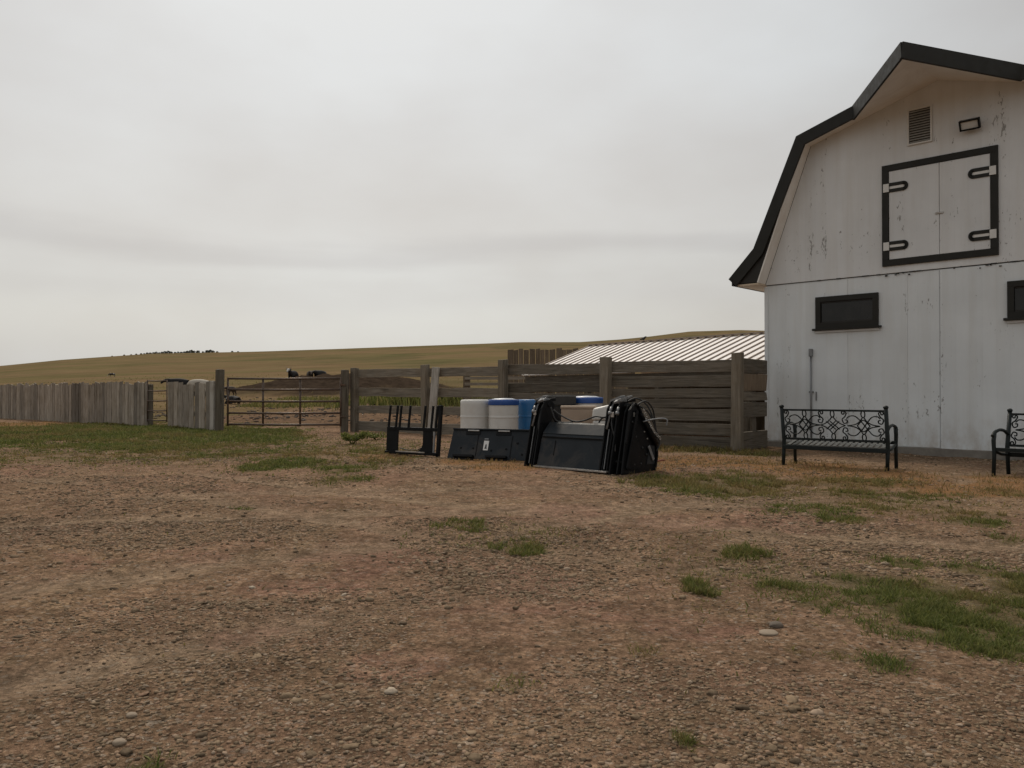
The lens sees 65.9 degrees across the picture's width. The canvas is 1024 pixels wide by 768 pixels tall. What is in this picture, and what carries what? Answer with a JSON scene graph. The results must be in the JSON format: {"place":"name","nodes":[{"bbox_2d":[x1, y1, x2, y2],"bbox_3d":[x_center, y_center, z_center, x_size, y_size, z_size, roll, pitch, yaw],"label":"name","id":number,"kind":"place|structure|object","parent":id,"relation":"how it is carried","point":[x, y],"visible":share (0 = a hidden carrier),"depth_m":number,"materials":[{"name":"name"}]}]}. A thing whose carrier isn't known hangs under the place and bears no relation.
{"place":"outdoors","nodes":[
{"label":"outdoors","id":0,"kind":"place"},
{"bbox_2d":[224,386,236,395],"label":"calf","id":1,"kind":"object","parent":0,"point":[230,387],"visible":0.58,"depth_m":61.87},
{"bbox_2d":[10,372,578,406],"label":"prairie grass","id":2,"kind":"structure","parent":0,"point":[232,384],"depth_m":102.36,"materials":[{"name":"plant"}]},
{"bbox_2d":[0,330,1023,767],"bbox_3d":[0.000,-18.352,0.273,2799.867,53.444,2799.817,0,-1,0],"label":"ground","id":3,"kind":"structure","parent":0,"point":[634,514],"depth_m":4.26,"materials":[{"name":"brown soil"}]},
{"bbox_2d":[0,381,152,425],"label":"plank fence","id":4,"kind":"object","parent":3,"relation":"on","point":[109,402],"visible":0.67,"depth_m":28.37,"materials":[{"name":"grey wood"}]},
{"bbox_2d":[147,380,167,421],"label":"gate","id":5,"kind":"structure","parent":4,"relation":"attached to","point":[166,390],"depth_m":25.18,"materials":[{"name":"metal"}]},
{"bbox_2d":[112,738,126,745],"bbox_3d":[-1.225,1.118,2.465,0.045,0.021,0.036,0,-1,18],"label":"stone","id":6,"kind":"object","parent":3,"relation":"on","point":[119,741],"visible":1,"depth_m":2.45,"materials":[{"name":"beige stone"}]},
{"bbox_2d":[126,712,137,717],"bbox_3d":[-1.286,1.120,2.670,0.041,0.020,0.032,0,-1,20],"label":"stone","id":7,"kind":"object","parent":3,"relation":"on","point":[131,714],"visible":1,"depth_m":2.66,"materials":[{"name":"beige stone"}]},
{"bbox_2d":[160,378,188,384],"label":"cow","id":8,"kind":"object","parent":3,"relation":"on","point":[184,381],"visible":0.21,"depth_m":66.79},
{"bbox_2d":[168,381,209,428],"bbox_3d":[-9.605,0.680,23.690,3.254,1.521,0.112,-1,-1,44],"label":"plank panel fence","id":9,"kind":"object","parent":3,"relation":"on","point":[181,412],"visible":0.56,"depth_m":23.68,"materials":[{"name":"grey wood"}]},
{"bbox_2d":[187,379,207,390],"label":"cow","id":10,"kind":"object","parent":3,"relation":"on","point":[193,381],"visible":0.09,"depth_m":63.81},
{"bbox_2d":[210,381,214,429],"bbox_3d":[-8.503,0.693,22.416,0.247,1.568,0.061,-1,-1,45],"label":"white topped post","id":11,"kind":"object","parent":3,"relation":"on","point":[212,405],"visible":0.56,"depth_m":22.34,"materials":[{"name":"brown wood"}]},
{"bbox_2d":[215,369,224,430],"bbox_3d":[-8.249,0.526,22.295,0.220,1.900,0.207,0,-1,-6],"label":"gate post","id":12,"kind":"object","parent":3,"relation":"on","point":[219,396],"visible":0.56,"depth_m":22.20,"materials":[{"name":"wood"}]},
{"bbox_2d":[224,395,240,403],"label":"calf","id":13,"kind":"object","parent":3,"relation":"on","point":[234,397],"visible":0.66,"depth_m":51.80},
{"bbox_2d":[286,366,298,377],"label":"cow","id":14,"kind":"object","parent":3,"relation":"on","point":[292,374],"visible":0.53,"depth_m":76.57},
{"bbox_2d":[237,395,367,408],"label":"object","id":15,"kind":"object","parent":3,"relation":"on","point":[276,405],"visible":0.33,"depth_m":50.42,"materials":[{"name":"brown plant"}]},
{"bbox_2d":[153,396,459,427],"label":"clods","id":16,"kind":"object","parent":3,"relation":"on","point":[265,415],"visible":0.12,"depth_m":35.40,"materials":[{"name":"brown soil"}]},
{"bbox_2d":[306,371,312,375],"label":"cow","id":17,"kind":"object","parent":3,"relation":"on","point":[309,373],"visible":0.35,"depth_m":77.82},
{"bbox_2d":[312,370,326,376],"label":"cow","id":18,"kind":"object","parent":3,"relation":"on","point":[317,372],"visible":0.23,"depth_m":78.29},
{"bbox_2d":[340,370,348,431],"bbox_3d":[-4.687,0.535,22.148,0.226,1.879,0.208,0,-1,-6],"label":"gate post","id":19,"kind":"object","parent":3,"relation":"on","point":[345,395],"visible":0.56,"depth_m":22.05,"materials":[{"name":"wood"}]},
{"bbox_2d":[223,377,345,425],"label":"tube gate","id":20,"kind":"structure","parent":19,"relation":"attached to","point":[262,401],"depth_m":22.15,"materials":[{"name":"metal"}]},
{"bbox_2d":[339,431,369,443],"bbox_3d":[-3.328,1.137,16.715,0.703,0.327,0.771,0,-1,0],"label":"weed plant","id":21,"kind":"object","parent":3,"relation":"on","point":[355,437],"visible":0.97,"depth_m":16.65,"materials":[{"name":"green plant"}]},
{"bbox_2d":[364,430,386,439],"bbox_3d":[-3.076,1.175,18.098,0.752,0.272,0.660,0,-1,-30],"label":"weed plant","id":22,"kind":"object","parent":3,"relation":"on","point":[374,436],"visible":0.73,"depth_m":18.08,"materials":[{"name":"green plant"}]},
{"bbox_2d":[304,387,494,413],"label":"corral weeds","id":23,"kind":"object","parent":3,"relation":"on","point":[404,401],"visible":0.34,"depth_m":42.19,"materials":[{"name":"green plant"}]},
{"bbox_2d":[384,405,442,456],"bbox_3d":[-1.725,0.807,13.763,1.238,0.884,0.139,0,-1,33],"label":"fork frame","id":24,"kind":"object","parent":3,"relation":"on","point":[427,448],"visible":1,"depth_m":13.67,"materials":[{"name":"black metal"}]},
{"bbox_2d":[427,367,439,433],"bbox_3d":[-1.990,0.443,19.997,0.310,1.745,0.166,-1,-1,41],"label":"leaning board","id":25,"kind":"object","parent":3,"relation":"on","point":[434,386],"visible":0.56,"depth_m":19.98,"materials":[{"name":"grey wood"}]},
{"bbox_2d":[429,516,487,532],"bbox_3d":[-0.387,1.161,6.611,0.613,0.075,0.536,0,-1,28],"label":"grass tuft","id":26,"kind":"object","parent":3,"relation":"on","point":[480,525],"visible":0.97,"depth_m":6.56,"materials":[{"name":"green plant"}]},
{"bbox_2d":[460,400,488,428],"bbox_3d":[-0.745,0.788,15.893,0.598,0.945,0.598,0,-1,0],"label":"drum","id":27,"kind":"object","parent":3,"relation":"on","point":[474,413],"visible":0.66,"depth_m":15.64,"materials":[{"name":"white plastic"}]},
{"bbox_2d":[447,428,528,460],"bbox_3d":[-0.302,0.968,12.627,1.580,0.497,0.255,0,-1,23],"label":"mounting plate","id":28,"kind":"object","parent":3,"relation":"on","point":[490,444],"visible":0.88,"depth_m":12.67,"materials":[{"name":"metal"}]},
{"bbox_2d":[488,398,518,428],"bbox_3d":[-0.165,0.769,15.643,0.616,0.979,0.616,0,-1,0],"label":"drum","id":29,"kind":"object","parent":3,"relation":"on","point":[503,413],"visible":0.73,"depth_m":15.39,"materials":[{"name":"white plastic"}]},
{"bbox_2d":[463,375,552,399],"bbox_3d":[-0.156,0.447,29.698,3.424,2.208,0.245,0,-1,10],"label":"fence","id":30,"kind":"object","parent":3,"relation":"on","point":[466,382],"visible":0.09,"depth_m":29.77,"materials":[{"name":"brown wood"}]},
{"bbox_2d":[0,432,1023,615],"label":"coarse gravel","id":31,"kind":"structure","parent":3,"relation":"on","point":[482,589],"depth_m":6.15,"materials":[{"name":"brown gravel"}]},
{"bbox_2d":[0,420,1023,498],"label":"dry grass","id":32,"kind":"structure","parent":3,"relation":"on","point":[711,462],"depth_m":11.09,"materials":[{"name":"plant"}]},
{"bbox_2d":[0,446,1023,767],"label":"loose stones","id":33,"kind":"object","parent":3,"relation":"on","point":[532,732],"visible":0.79,"depth_m":2.83,"materials":[{"name":"stone"}]},
{"bbox_2d":[484,534,548,556],"bbox_3d":[0.065,1.155,5.663,0.547,0.099,0.598,0,-1,-36],"label":"grass tuft","id":34,"kind":"object","parent":3,"relation":"on","point":[529,549],"visible":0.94,"depth_m":5.63,"materials":[{"name":"green plant"}]},
{"bbox_2d":[518,399,535,428],"bbox_3d":[0.400,0.787,16.093,0.598,0.945,0.598,0,-1,0],"label":"drum","id":35,"kind":"object","parent":3,"relation":"on","point":[525,406],"visible":0.45,"depth_m":15.84,"materials":[{"name":"blue plastic"}]},
{"bbox_2d":[350,352,767,451],"bbox_3d":[0.315,0.433,18.973,11.666,2.018,1.583,-1,-1,41],"label":"board fence","id":36,"kind":"object","parent":3,"relation":"on","point":[739,382],"visible":0.62,"depth_m":16.02,"materials":[{"name":"brown wood"}]},
{"bbox_2d":[547,395,575,421],"bbox_3d":[0.870,0.731,14.447,0.520,1.050,0.460,0,-1,-8],"label":"black bin","id":37,"kind":"object","parent":3,"relation":"on","point":[562,400],"visible":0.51,"depth_m":14.24,"materials":[{"name":"plastic"}]},
{"bbox_2d":[508,348,634,398],"bbox_3d":[2.421,0.051,32.428,5.200,3.054,0.271,0,-1,4],"label":"windbreak fence","id":38,"kind":"object","parent":3,"relation":"on","point":[548,356],"visible":0.11,"depth_m":32.40,"materials":[{"name":"brown wood"}]},
{"bbox_2d":[561,406,596,422],"bbox_3d":[1.160,0.815,13.773,0.622,0.869,0.482,0,-1,4],"label":"tan box","id":39,"kind":"object","parent":3,"relation":"on","point":[576,413],"visible":0.38,"depth_m":13.55,"materials":[{"name":"beige plastic"}]},
{"bbox_2d":[571,396,602,406],"bbox_3d":[1.380,0.735,14.613,0.616,1.034,0.616,0,-1,0],"label":"drum","id":40,"kind":"object","parent":3,"relation":"on","point":[589,401],"visible":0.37,"depth_m":14.35,"materials":[{"name":"blue plastic"}]},
{"bbox_2d":[524,395,667,474],"bbox_3d":[1.203,0.695,11.321,2.062,1.065,0.945,-1,-1,43],"label":"loader bucket","id":41,"kind":"object","parent":3,"relation":"on","point":[623,440],"visible":1,"depth_m":11.00,"materials":[{"name":"metal"}]},
{"bbox_2d":[592,405,607,423],"bbox_3d":[1.561,0.782,13.093,0.423,0.922,0.424,0,-1,14],"label":"white tub","id":42,"kind":"object","parent":3,"relation":"on","point":[599,411],"visible":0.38,"depth_m":12.92,"materials":[{"name":"plastic"}]},
{"bbox_2d":[522,331,764,434],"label":"shed","id":43,"kind":"structure","parent":3,"relation":"on","point":[750,345],"depth_m":21.64,"materials":[{"name":"white metal"}]},
{"bbox_2d":[666,726,703,754],"bbox_3d":[0.546,1.103,2.468,0.122,0.050,0.189,0,-1,-27],"label":"grass tuft","id":44,"kind":"object","parent":3,"relation":"on","point":[687,739],"visible":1,"depth_m":2.47,"materials":[{"name":"green plant"}]},
{"bbox_2d":[675,570,724,597],"bbox_3d":[1.051,1.116,4.410,0.331,0.078,0.495,0,-1,0],"label":"grass tuft","id":45,"kind":"object","parent":3,"relation":"on","point":[691,584],"visible":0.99,"depth_m":4.37,"materials":[{"name":"green plant"}]},
{"bbox_2d":[716,538,775,560],"bbox_3d":[1.591,1.127,5.400,0.436,0.088,0.556,0,-1,0],"label":"grass tuft","id":46,"kind":"object","parent":3,"relation":"on","point":[744,549],"visible":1,"depth_m":5.35,"materials":[{"name":"green plant"}]},
{"bbox_2d":[759,629,777,635],"bbox_3d":[1.166,1.131,3.595,0.087,0.024,0.077,0,-1,-4],"label":"stone","id":47,"kind":"object","parent":3,"relation":"on","point":[767,632],"visible":1,"depth_m":3.58,"materials":[{"name":"beige stone"}]},
{"bbox_2d":[769,621,782,627],"bbox_3d":[1.231,1.126,3.685,0.068,0.036,0.056,0,-1,-17],"label":"stone","id":48,"kind":"object","parent":3,"relation":"on","point":[775,624],"visible":0.98,"depth_m":3.67,"materials":[{"name":"grey stone"}]},
{"bbox_2d":[759,577,812,589],"bbox_3d":[1.553,1.141,4.516,0.349,0.075,0.283,0,-1,0],"label":"grass tuft","id":49,"kind":"object","parent":3,"relation":"on","point":[789,584],"visible":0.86,"depth_m":4.49,"materials":[{"name":"green plant"}]},
{"bbox_2d":[779,404,897,470],"bbox_3d":[4.786,0.767,11.595,1.512,0.926,0.704,0,-1,38],"label":"garden bench","id":50,"kind":"object","parent":3,"relation":"on","point":[795,447],"visible":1,"depth_m":11.37,"materials":[{"name":"metal"}]},
{"bbox_2d":[729,41,1023,460],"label":"barn","id":51,"kind":"structure","parent":3,"relation":"on","point":[881,265],"depth_m":14.19,"materials":[{"name":"white paint"}]},
{"bbox_2d":[812,292,881,332],"bbox_3d":[6.323,-1.341,14.969,1.270,0.695,0.090,-1,-1,43],"label":"window","id":52,"kind":"structure","parent":51,"relation":"in","point":[852,312],"depth_m":14.96,"materials":[{"name":"black glass"}]},
{"bbox_2d":[1003,280,1023,322],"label":"window","id":53,"kind":"structure","parent":51,"relation":"in","point":[1015,289],"depth_m":13.07,"materials":[{"name":"black glass"}]},
{"bbox_2d":[991,408,1023,476],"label":"garden bench","id":54,"kind":"object","parent":3,"relation":"on","point":[1009,452],"visible":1,"depth_m":10.86,"materials":[{"name":"metal"}]},
{"bbox_2d":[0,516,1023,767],"bbox_3d":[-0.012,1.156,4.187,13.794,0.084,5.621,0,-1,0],"label":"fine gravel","id":55,"kind":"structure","parent":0,"point":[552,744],"depth_m":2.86,"materials":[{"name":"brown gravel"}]},
{"bbox_2d":[0,421,1023,767],"bbox_3d":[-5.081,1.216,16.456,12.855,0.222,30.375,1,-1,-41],"label":"grass","id":56,"kind":"structure","parent":0,"point":[106,431],"depth_m":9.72,"materials":[{"name":"green plant"}]},
{"bbox_2d":[0,0,1023,365],"label":"sky","id":57,"kind":"structure","parent":0,"point":[176,176],"materials":[{"name":"grey"}]}
]}

